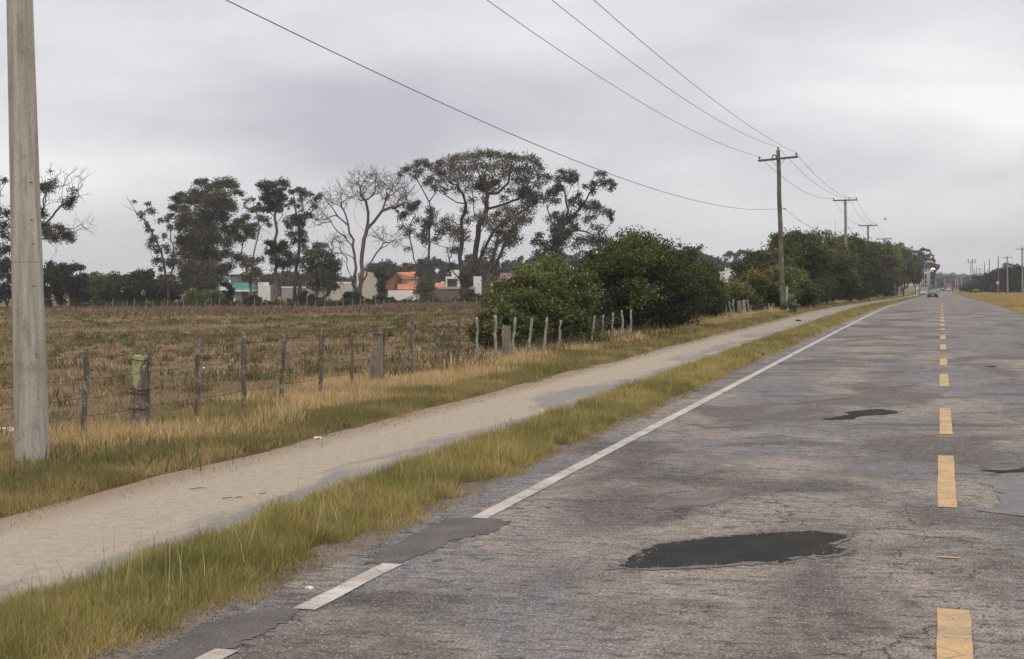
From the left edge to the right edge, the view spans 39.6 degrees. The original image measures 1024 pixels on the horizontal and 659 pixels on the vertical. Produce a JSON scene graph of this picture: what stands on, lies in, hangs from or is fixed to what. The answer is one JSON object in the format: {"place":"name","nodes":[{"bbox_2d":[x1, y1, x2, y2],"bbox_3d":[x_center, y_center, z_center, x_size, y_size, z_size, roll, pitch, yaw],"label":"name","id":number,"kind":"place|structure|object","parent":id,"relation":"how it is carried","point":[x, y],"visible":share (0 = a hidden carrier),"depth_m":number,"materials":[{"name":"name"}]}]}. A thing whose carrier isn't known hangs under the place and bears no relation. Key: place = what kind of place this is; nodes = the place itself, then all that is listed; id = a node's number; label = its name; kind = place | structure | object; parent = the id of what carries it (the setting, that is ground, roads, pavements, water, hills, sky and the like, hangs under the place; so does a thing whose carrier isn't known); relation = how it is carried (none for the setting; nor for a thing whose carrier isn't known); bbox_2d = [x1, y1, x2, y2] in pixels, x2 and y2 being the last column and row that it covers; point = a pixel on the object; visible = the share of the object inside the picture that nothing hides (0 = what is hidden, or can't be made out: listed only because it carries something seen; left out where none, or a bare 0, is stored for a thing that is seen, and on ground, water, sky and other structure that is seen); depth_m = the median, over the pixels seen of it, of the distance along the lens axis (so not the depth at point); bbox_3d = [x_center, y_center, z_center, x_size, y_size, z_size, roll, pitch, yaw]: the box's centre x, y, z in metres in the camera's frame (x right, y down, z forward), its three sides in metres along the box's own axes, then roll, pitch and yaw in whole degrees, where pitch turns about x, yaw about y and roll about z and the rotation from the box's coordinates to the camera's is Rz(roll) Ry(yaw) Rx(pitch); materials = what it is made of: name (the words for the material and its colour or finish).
{"place":"outdoors","nodes":[
{"label":"outdoors","id":0,"kind":"place"},
{"bbox_2d":[0,294,918,603],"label":"path","id":1,"kind":"structure","parent":0,"point":[70,536],"depth_m":13.87,"materials":[{"name":"beige concrete"}]},
{"bbox_2d":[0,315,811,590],"bbox_3d":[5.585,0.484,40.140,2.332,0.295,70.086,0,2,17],"label":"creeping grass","id":2,"kind":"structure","parent":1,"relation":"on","point":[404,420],"depth_m":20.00,"materials":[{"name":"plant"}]},
{"bbox_2d":[0,285,1005,603],"bbox_3d":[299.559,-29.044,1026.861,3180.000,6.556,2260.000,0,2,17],"label":"ground","id":3,"kind":"structure","parent":0,"point":[910,289],"depth_m":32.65,"materials":[{"name":"plant"}]},
{"bbox_2d":[0,254,11,306],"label":"background tree","id":4,"kind":"object","parent":3,"relation":"on","point":[5,287],"visible":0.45,"depth_m":195.74,"materials":[{"name":"green plant"}]},
{"bbox_2d":[6,0,49,464],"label":"concrete pole","id":5,"kind":"object","parent":3,"relation":"on","point":[31,417],"visible":0.78,"depth_m":15.07,"materials":[{"name":"grey concrete"}]},
{"bbox_2d":[0,163,94,271],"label":"eucalyptus tree","id":6,"kind":"object","parent":3,"relation":"on","point":[50,232],"visible":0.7,"depth_m":177.42,"materials":[{"name":"green plant"}]},
{"bbox_2d":[43,259,67,306],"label":"background tree","id":7,"kind":"object","parent":3,"relation":"on","point":[50,272],"visible":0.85,"depth_m":196.63,"materials":[{"name":"green plant"}]},
{"bbox_2d":[52,260,91,305],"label":"background tree","id":8,"kind":"object","parent":3,"relation":"on","point":[72,284],"visible":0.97,"depth_m":197.61,"materials":[{"name":"green plant"}]},
{"bbox_2d":[80,348,89,442],"bbox_3d":[-5.172,0.860,17.247,0.097,1.261,0.132,1,2,44],"label":"fence stake","id":9,"kind":"object","parent":3,"relation":"on","point":[86,375],"visible":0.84,"depth_m":17.21,"materials":[{"name":"wood"}]},
{"bbox_2d":[66,270,127,303],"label":"background tree","id":10,"kind":"object","parent":3,"relation":"on","point":[97,292],"visible":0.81,"depth_m":198.70,"materials":[{"name":"green plant"}]},
{"bbox_2d":[102,271,147,303],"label":"background tree","id":11,"kind":"object","parent":3,"relation":"on","point":[129,294],"visible":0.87,"depth_m":200.07,"materials":[{"name":"green plant"}]},
{"bbox_2d":[129,355,148,429],"bbox_3d":[-4.849,0.877,18.493,0.261,1.092,0.241,0,2,17],"label":"fence post","id":12,"kind":"object","parent":3,"relation":"on","point":[139,380],"visible":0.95,"depth_m":18.43,"materials":[{"name":"wood"}]},
{"bbox_2d":[2,307,729,409],"bbox_3d":[0.507,0.137,35.986,0.006,0.247,73.150,0,2,17],"label":"fence wire","id":13,"kind":"object","parent":12,"relation":"attached to","point":[302,368],"visible":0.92,"depth_m":22.03,"materials":[{"name":"metal"}]},
{"bbox_2d":[1,311,732,429],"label":"fence wire","id":14,"kind":"object","parent":12,"relation":"attached to","point":[296,382],"visible":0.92,"depth_m":22.28,"materials":[{"name":"metal"}]},
{"bbox_2d":[124,268,166,303],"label":"background tree","id":15,"kind":"object","parent":3,"relation":"on","point":[153,290],"visible":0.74,"depth_m":202.21,"materials":[{"name":"green plant"}]},
{"bbox_2d":[146,341,151,424],"bbox_3d":[-4.761,0.797,18.581,0.103,1.288,0.143,1,3,47],"label":"fence stake","id":16,"kind":"object","parent":3,"relation":"on","point":[149,355],"visible":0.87,"depth_m":18.56,"materials":[{"name":"wood"}]},
{"bbox_2d":[125,196,180,301],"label":"eucalyptus tree","id":17,"kind":"object","parent":3,"relation":"on","point":[171,262],"visible":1,"depth_m":183.89,"materials":[{"name":"green plant"}]},
{"bbox_2d":[149,273,181,302],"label":"background tree","id":18,"kind":"object","parent":3,"relation":"on","point":[173,293],"visible":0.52,"depth_m":204.10,"materials":[{"name":"green plant"}]},
{"bbox_2d":[194,338,201,418],"bbox_3d":[-4.386,0.754,19.860,0.125,1.278,0.088,-1,2,-20],"label":"fence stake","id":19,"kind":"object","parent":3,"relation":"on","point":[198,374],"visible":0.9,"depth_m":19.83,"materials":[{"name":"wood"}]},
{"bbox_2d":[1,298,715,364],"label":"fence wire","id":20,"kind":"object","parent":19,"relation":"attached to","point":[312,336],"visible":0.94,"depth_m":22.35,"materials":[{"name":"metal"}]},
{"bbox_2d":[181,287,225,302],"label":"field shrub","id":21,"kind":"object","parent":3,"relation":"on","point":[195,294],"visible":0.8,"depth_m":176.51,"materials":[{"name":"green plant"}]},
{"bbox_2d":[164,175,262,299],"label":"eucalyptus tree","id":22,"kind":"object","parent":3,"relation":"on","point":[199,267],"visible":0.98,"depth_m":188.16,"materials":[{"name":"green plant"}]},
{"bbox_2d":[220,280,235,303],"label":"field shrub","id":23,"kind":"object","parent":3,"relation":"on","point":[230,291],"visible":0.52,"depth_m":180.58,"materials":[{"name":"green plant"}]},
{"bbox_2d":[224,274,256,300],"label":"modern house","id":24,"kind":"structure","parent":3,"relation":"on","point":[241,291],"depth_m":262.04,"materials":[{"name":"grey concrete"}]},
{"bbox_2d":[224,277,256,289],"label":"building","id":25,"kind":"structure","parent":24,"relation":"in","point":[239,286],"depth_m":261.93,"materials":[{"name":"teal glass"}]},
{"bbox_2d":[241,330,246,409],"bbox_3d":[-3.993,0.677,21.173,0.088,1.336,0.112,0,2,17],"label":"fence stake","id":26,"kind":"object","parent":3,"relation":"on","point":[243,366],"visible":0.92,"depth_m":21.14,"materials":[{"name":"wood"}]},
{"bbox_2d":[0,301,489,317],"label":"dry weeds","id":27,"kind":"object","parent":3,"relation":"on","point":[245,310],"visible":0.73,"depth_m":129.33,"materials":[{"name":"brown plant"}]},
{"bbox_2d":[236,196,272,293],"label":"eucalyptus tree","id":28,"kind":"object","parent":3,"relation":"on","point":[254,270],"visible":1,"depth_m":181.85,"materials":[{"name":"green plant"}]},
{"bbox_2d":[258,282,274,300],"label":"white house","id":29,"kind":"structure","parent":3,"relation":"on","point":[265,289],"depth_m":265.33,"materials":[{"name":"paint"}]},
{"bbox_2d":[253,176,294,300],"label":"eucalyptus tree","id":30,"kind":"object","parent":3,"relation":"on","point":[272,203],"visible":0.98,"depth_m":185.59,"materials":[{"name":"green plant"}]},
{"bbox_2d":[70,294,480,307],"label":"undergrowth","id":31,"kind":"object","parent":3,"relation":"on","point":[320,302],"visible":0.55,"depth_m":172.76,"materials":[{"name":"green plant"}]},
{"bbox_2d":[279,330,285,399],"bbox_3d":[-3.617,0.654,22.408,0.123,1.289,0.117,-1,2,-11],"label":"fence stake","id":32,"kind":"object","parent":3,"relation":"on","point":[281,375],"visible":0.88,"depth_m":22.39,"materials":[{"name":"wood"}]},
{"bbox_2d":[281,286,297,300],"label":"house","id":33,"kind":"structure","parent":3,"relation":"on","point":[287,292],"depth_m":266.03,"materials":[{"name":"paint"}]},
{"bbox_2d":[281,186,322,301],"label":"eucalyptus tree","id":34,"kind":"object","parent":3,"relation":"on","point":[298,223],"visible":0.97,"depth_m":182.74,"materials":[{"name":"green plant"}]},
{"bbox_2d":[295,241,344,297],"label":"tree","id":35,"kind":"object","parent":3,"relation":"on","point":[317,268],"visible":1,"depth_m":179.20,"materials":[{"name":"green plant"}]},
{"bbox_2d":[318,328,323,392],"bbox_3d":[-3.201,0.607,23.794,0.097,1.280,0.130,0,2,17],"label":"fence stake","id":36,"kind":"object","parent":3,"relation":"on","point":[320,355],"visible":0.88,"depth_m":23.77,"materials":[{"name":"wood"}]},
{"bbox_2d":[331,282,355,299],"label":"beige house","id":37,"kind":"structure","parent":3,"relation":"on","point":[344,287],"depth_m":264.04,"materials":[{"name":"paint"}]},
{"bbox_2d":[0,307,695,472],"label":"weeds","id":38,"kind":"object","parent":3,"relation":"on","point":[447,354],"visible":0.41,"depth_m":30.21,"materials":[{"name":"brown plant"}]},
{"bbox_2d":[350,323,354,383],"bbox_3d":[-2.809,0.545,25.044,0.084,1.312,0.121,1,2,36],"label":"fence stake","id":39,"kind":"object","parent":3,"relation":"on","point":[352,353],"visible":0.88,"depth_m":25.02,"materials":[{"name":"wood"}]},
{"bbox_2d":[340,290,365,304],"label":"field shrub","id":40,"kind":"object","parent":3,"relation":"on","point":[352,295],"visible":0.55,"depth_m":176.25,"materials":[{"name":"green plant"}]},
{"bbox_2d":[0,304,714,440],"bbox_3d":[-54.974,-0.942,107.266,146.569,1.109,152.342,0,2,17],"label":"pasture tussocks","id":41,"kind":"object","parent":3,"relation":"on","point":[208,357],"visible":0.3,"depth_m":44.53,"materials":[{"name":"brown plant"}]},
{"bbox_2d":[307,163,419,293],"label":"bare tree","id":42,"kind":"object","parent":3,"relation":"on","point":[362,278],"visible":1,"depth_m":180.66,"materials":[{"name":"grey plant"}]},
{"bbox_2d":[357,271,378,298],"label":"beige house","id":43,"kind":"structure","parent":3,"relation":"on","point":[369,290],"depth_m":265.09,"materials":[{"name":"paint"}]},
{"bbox_2d":[370,332,384,381],"bbox_3d":[-2.490,0.587,26.275,0.292,1.093,0.255,0,2,17],"label":"fence post","id":44,"kind":"object","parent":3,"relation":"on","point":[377,352],"visible":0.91,"depth_m":26.20,"materials":[{"name":"wood"}]},
{"bbox_2d":[364,259,401,288],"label":"background tree","id":45,"kind":"object","parent":3,"relation":"on","point":[390,265],"visible":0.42,"depth_m":327.47,"materials":[{"name":"green plant"}]},
{"bbox_2d":[371,265,395,301],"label":"vine covered stump","id":46,"kind":"object","parent":3,"relation":"on","point":[381,275],"visible":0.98,"depth_m":178.59,"materials":[{"name":"green plant"}]},
{"bbox_2d":[386,272,419,296],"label":"orange roofed house","id":47,"kind":"structure","parent":3,"relation":"on","point":[397,283],"depth_m":262.00,"materials":[{"name":"tile"}]},
{"bbox_2d":[387,290,418,299],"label":"boundary wall","id":48,"kind":"structure","parent":3,"relation":"on","point":[399,294],"depth_m":259.02,"materials":[{"name":"paint"}]},
{"bbox_2d":[408,317,413,378],"bbox_3d":[-1.974,0.424,27.843,0.110,1.343,0.112,0,2,17],"label":"fence stake","id":49,"kind":"object","parent":3,"relation":"on","point":[411,344],"visible":0.91,"depth_m":27.82,"materials":[{"name":"wood"}]},
{"bbox_2d":[394,158,446,300],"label":"eucalyptus tree","id":50,"kind":"object","parent":3,"relation":"on","point":[424,288],"visible":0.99,"depth_m":181.60,"materials":[{"name":"green plant"}]},
{"bbox_2d":[434,318,438,369],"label":"fence stake","id":51,"kind":"object","parent":3,"relation":"on","point":[436,342],"visible":0.89,"depth_m":29.21,"materials":[{"name":"wood"}]},
{"bbox_2d":[434,290,458,299],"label":"brick boundary wall","id":52,"kind":"structure","parent":3,"relation":"on","point":[446,294],"depth_m":258.02,"materials":[{"name":"brick"}]},
{"bbox_2d":[0,294,913,517],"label":"verge grass","id":53,"kind":"structure","parent":3,"relation":"on","point":[374,400],"depth_m":19.72,"materials":[{"name":"beige plant"}]},
{"bbox_2d":[438,270,481,297],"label":"modern house","id":54,"kind":"structure","parent":3,"relation":"on","point":[452,283],"depth_m":262.54,"materials":[{"name":"white concrete"}]},
{"bbox_2d":[0,294,925,658],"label":"verge grass","id":55,"kind":"structure","parent":3,"relation":"on","point":[90,612],"depth_m":10.52,"materials":[{"name":"plant"}]},
{"bbox_2d":[248,245,689,296],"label":"distant wood","id":56,"kind":"object","parent":3,"relation":"on","point":[444,268],"visible":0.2,"depth_m":378.86,"materials":[{"name":"green plant"}]},
{"bbox_2d":[427,145,548,297],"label":"eucalyptus tree","id":57,"kind":"object","parent":3,"relation":"on","point":[522,193],"visible":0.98,"depth_m":184.16,"materials":[{"name":"green plant"}]},
{"bbox_2d":[479,214,529,299],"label":"eucalyptus tree","id":58,"kind":"object","parent":3,"relation":"on","point":[491,268],"visible":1,"depth_m":182.93,"materials":[{"name":"green plant"}]},
{"bbox_2d":[502,325,510,358],"bbox_3d":[-0.137,0.368,34.135,0.246,0.945,0.208,0,2,17],"label":"fence post","id":59,"kind":"object","parent":3,"relation":"on","point":[506,335],"visible":0.82,"depth_m":34.07,"materials":[{"name":"wood"}]},
{"bbox_2d":[0,302,730,388],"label":"fence wire","id":60,"kind":"object","parent":59,"relation":"attached to","point":[312,352],"visible":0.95,"depth_m":22.68,"materials":[{"name":"metal"}]},
{"bbox_2d":[461,299,553,347],"bbox_3d":[-0.118,-0.099,40.307,2.696,1.551,3.009,0,2,17],"label":"roadside bush","id":61,"kind":"object","parent":3,"relation":"on","point":[485,323],"visible":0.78,"depth_m":39.66,"materials":[{"name":"green plant"}]},
{"bbox_2d":[475,247,612,343],"bbox_3d":[0.986,-0.940,42.864,4.208,3.112,6.188,0,2,17],"label":"roadside bush","id":62,"kind":"object","parent":3,"relation":"on","point":[550,287],"visible":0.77,"depth_m":41.81,"materials":[{"name":"green plant"}]},
{"bbox_2d":[529,167,617,264],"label":"eucalyptus tree","id":63,"kind":"object","parent":3,"relation":"on","point":[561,232],"visible":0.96,"depth_m":185.77,"materials":[{"name":"green plant"}]},
{"bbox_2d":[569,224,712,330],"bbox_3d":[5.082,-2.022,56.127,5.514,4.335,12.561,0,2,17],"label":"roadside bush","id":64,"kind":"object","parent":3,"relation":"on","point":[627,269],"visible":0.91,"depth_m":53.18,"materials":[{"name":"green plant"}]},
{"bbox_2d":[652,257,733,317],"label":"roadside bush","id":65,"kind":"object","parent":3,"relation":"on","point":[720,301],"visible":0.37,"depth_m":66.17,"materials":[{"name":"green plant"}]},
{"bbox_2d":[677,242,765,273],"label":"distant wood","id":66,"kind":"object","parent":3,"relation":"on","point":[724,262],"visible":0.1,"depth_m":468.16,"materials":[{"name":"green plant"}]},
{"bbox_2d":[719,279,763,313],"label":"roadside bush","id":67,"kind":"object","parent":3,"relation":"on","point":[738,291],"visible":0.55,"depth_m":78.14,"materials":[{"name":"green plant"}]},
{"bbox_2d":[737,266,779,308],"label":"roadside bush","id":68,"kind":"object","parent":3,"relation":"on","point":[758,282],"visible":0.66,"depth_m":87.84,"materials":[{"name":"green plant"}]},
{"bbox_2d":[723,245,800,294],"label":"hedge tree","id":69,"kind":"object","parent":3,"relation":"on","point":[757,259],"visible":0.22,"depth_m":95.10,"materials":[{"name":"green plant"}]},
{"bbox_2d":[758,147,797,310],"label":"power pole","id":70,"kind":"object","parent":3,"relation":"on","point":[778,158],"visible":0.96,"depth_m":82.74,"materials":[{"name":"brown wood"}]},
{"bbox_2d":[226,0,865,245],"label":"power cable","id":71,"kind":"object","parent":70,"relation":"attached to","point":[476,118],"visible":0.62,"depth_m":27.56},
{"bbox_2d":[487,0,877,238],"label":"power cable","id":72,"kind":"object","parent":70,"relation":"attached to","point":[636,99],"visible":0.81,"depth_m":48.26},
{"bbox_2d":[552,0,890,243],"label":"power cable","id":73,"kind":"object","parent":70,"relation":"attached to","point":[691,103],"visible":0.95,"depth_m":51.79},
{"bbox_2d":[594,0,890,237],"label":"power cable","id":74,"kind":"object","parent":70,"relation":"attached to","point":[714,100],"visible":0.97,"depth_m":50.41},
{"bbox_2d":[753,262,824,308],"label":"roadside bush","id":75,"kind":"object","parent":3,"relation":"on","point":[803,289],"visible":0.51,"depth_m":90.46,"materials":[{"name":"green plant"}]},
{"bbox_2d":[780,294,799,311],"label":"roadside bush","id":76,"kind":"object","parent":3,"relation":"on","point":[792,305],"visible":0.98,"depth_m":78.76,"materials":[{"name":"green plant"}]},
{"bbox_2d":[760,226,842,304],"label":"hedge tree","id":77,"kind":"object","parent":3,"relation":"on","point":[812,252],"visible":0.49,"depth_m":105.12,"materials":[{"name":"green plant"}]},
{"bbox_2d":[808,226,858,298],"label":"hedge tree","id":78,"kind":"object","parent":3,"relation":"on","point":[839,270],"visible":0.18,"depth_m":118.59,"materials":[{"name":"green plant"}]},
{"bbox_2d":[822,234,863,301],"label":"hedge tree","id":79,"kind":"object","parent":3,"relation":"on","point":[855,282],"visible":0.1,"depth_m":131.85,"materials":[{"name":"green plant"}]},
{"bbox_2d":[833,198,857,301],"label":"power pole","id":80,"kind":"object","parent":3,"relation":"on","point":[845,218],"visible":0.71,"depth_m":138.53,"materials":[{"name":"brown wood"}]},
{"bbox_2d":[834,232,878,300],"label":"hedge tree","id":81,"kind":"object","parent":3,"relation":"on","point":[856,246],"visible":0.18,"depth_m":151.24,"materials":[{"name":"green plant"}]},
{"bbox_2d":[829,231,883,299],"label":"hedge tree","id":82,"kind":"object","parent":3,"relation":"on","point":[872,281],"visible":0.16,"depth_m":170.26,"materials":[{"name":"green plant"}]},
{"bbox_2d":[864,237,897,297],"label":"hedge tree","id":83,"kind":"object","parent":3,"relation":"on","point":[885,270],"visible":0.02,"depth_m":194.67,"materials":[{"name":"green plant"}]},
{"bbox_2d":[871,239,900,297],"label":"hedge tree","id":84,"kind":"object","parent":3,"relation":"on","point":[887,289],"visible":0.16,"depth_m":220.46,"materials":[{"name":"green plant"}]},
{"bbox_2d":[885,240,912,286],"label":"hedge tree","id":85,"kind":"object","parent":3,"relation":"on","point":[900,263],"visible":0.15,"depth_m":253.01,"materials":[{"name":"green plant"}]},
{"bbox_2d":[896,245,918,295],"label":"hedge tree","id":86,"kind":"object","parent":3,"relation":"on","point":[910,270],"visible":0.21,"depth_m":288.45,"materials":[{"name":"green plant"}]},
{"bbox_2d":[902,249,926,295],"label":"hedge tree","id":87,"kind":"object","parent":3,"relation":"on","point":[919,272],"visible":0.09,"depth_m":325.41,"materials":[{"name":"green plant"}]},
{"bbox_2d":[914,247,939,286],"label":"eucalyptus tree","id":88,"kind":"object","parent":3,"relation":"on","point":[921,255],"visible":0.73,"depth_m":519.40,"materials":[{"name":"green plant"}]},
{"bbox_2d":[932,273,972,288],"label":"distant wood","id":89,"kind":"object","parent":3,"relation":"on","point":[940,281],"visible":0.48,"depth_m":821.48,"materials":[{"name":"grey plant"}]},
{"bbox_2d":[953,291,1023,313],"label":"verge grass","id":90,"kind":"structure","parent":3,"relation":"on","point":[1013,301],"depth_m":167.92,"materials":[{"name":"plant"}]},
{"bbox_2d":[956,263,1023,292],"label":"distant wood","id":91,"kind":"object","parent":3,"relation":"on","point":[985,283],"visible":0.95,"depth_m":411.74,"materials":[{"name":"green plant"}]},
{"bbox_2d":[0,0,1023,290],"label":"sky","id":92,"kind":"structure","parent":0,"point":[912,110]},
{"bbox_2d":[128,289,1023,658],"bbox_3d":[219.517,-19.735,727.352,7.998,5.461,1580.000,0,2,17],"label":"road","id":93,"kind":"structure","parent":0,"point":[538,577],"depth_m":10.50,"materials":[{"name":"grey asphalt"}]},
{"bbox_2d":[151,608,298,658],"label":"road patch","id":94,"kind":"object","parent":93,"relation":"on","point":[232,631],"visible":1,"depth_m":7.70,"materials":[{"name":"asphalt"}]},
{"bbox_2d":[364,517,509,563],"bbox_3d":[-0.530,1.539,10.440,0.622,0.007,2.013,0,2,17],"label":"road patch","id":95,"kind":"object","parent":93,"relation":"on","point":[432,537],"visible":1,"depth_m":10.58,"materials":[{"name":"asphalt"}]},
{"bbox_2d":[43,294,926,658],"bbox_3d":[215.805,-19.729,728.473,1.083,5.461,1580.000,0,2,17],"label":"gravel shoulder","id":96,"kind":"object","parent":93,"relation":"on","point":[329,560],"visible":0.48,"depth_m":10.18},
{"bbox_2d":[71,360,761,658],"bbox_3d":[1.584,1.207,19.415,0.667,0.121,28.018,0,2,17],"label":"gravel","id":97,"kind":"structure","parent":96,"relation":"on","point":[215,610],"depth_m":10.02,"materials":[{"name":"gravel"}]},
{"bbox_2d":[195,296,923,658],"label":"edge line","id":98,"kind":"object","parent":93,"relation":"on","point":[355,582],"visible":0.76,"depth_m":12.62,"materials":[{"name":"white paint"}]},
{"bbox_2d":[646,490,731,509],"bbox_3d":[1.488,1.462,12.149,0.507,0.004,1.118,1,2,36],"label":"road patch","id":99,"kind":"object","parent":93,"relation":"on","point":[693,498],"visible":1,"depth_m":12.17,"materials":[{"name":"asphalt"}]},
{"bbox_2d":[606,529,856,569],"bbox_3d":[1.558,1.536,9.911,2.256,0.006,1.133,-1,2,-23],"label":"road patch","id":100,"kind":"object","parent":93,"relation":"on","point":[843,552],"visible":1,"depth_m":9.64,"materials":[{"name":"asphalt"}]},
{"bbox_2d":[620,531,846,567],"bbox_3d":[1.594,1.532,9.928,2.037,0.006,1.002,-1,2,-21],"label":"road patch","id":101,"kind":"object","parent":100,"relation":"on","point":[770,546],"visible":1,"depth_m":9.91,"materials":[{"name":"black asphalt"}]},
{"bbox_2d":[822,409,897,419],"bbox_3d":[4.763,1.172,19.645,1.811,0.007,0.683,-2,2,-44],"label":"road patch","id":102,"kind":"object","parent":93,"relation":"on","point":[853,414],"visible":1,"depth_m":19.75,"materials":[{"name":"asphalt"}]},
{"bbox_2d":[936,304,972,658],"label":"line","id":103,"kind":"object","parent":93,"relation":"on","point":[954,638],"visible":0.97,"depth_m":7.99,"materials":[{"name":"yellow paint"}]},
{"bbox_2d":[977,476,1023,515],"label":"road patch","id":104,"kind":"object","parent":93,"relation":"on","point":[1010,496],"visible":1,"depth_m":12.25,"materials":[{"name":"asphalt"}]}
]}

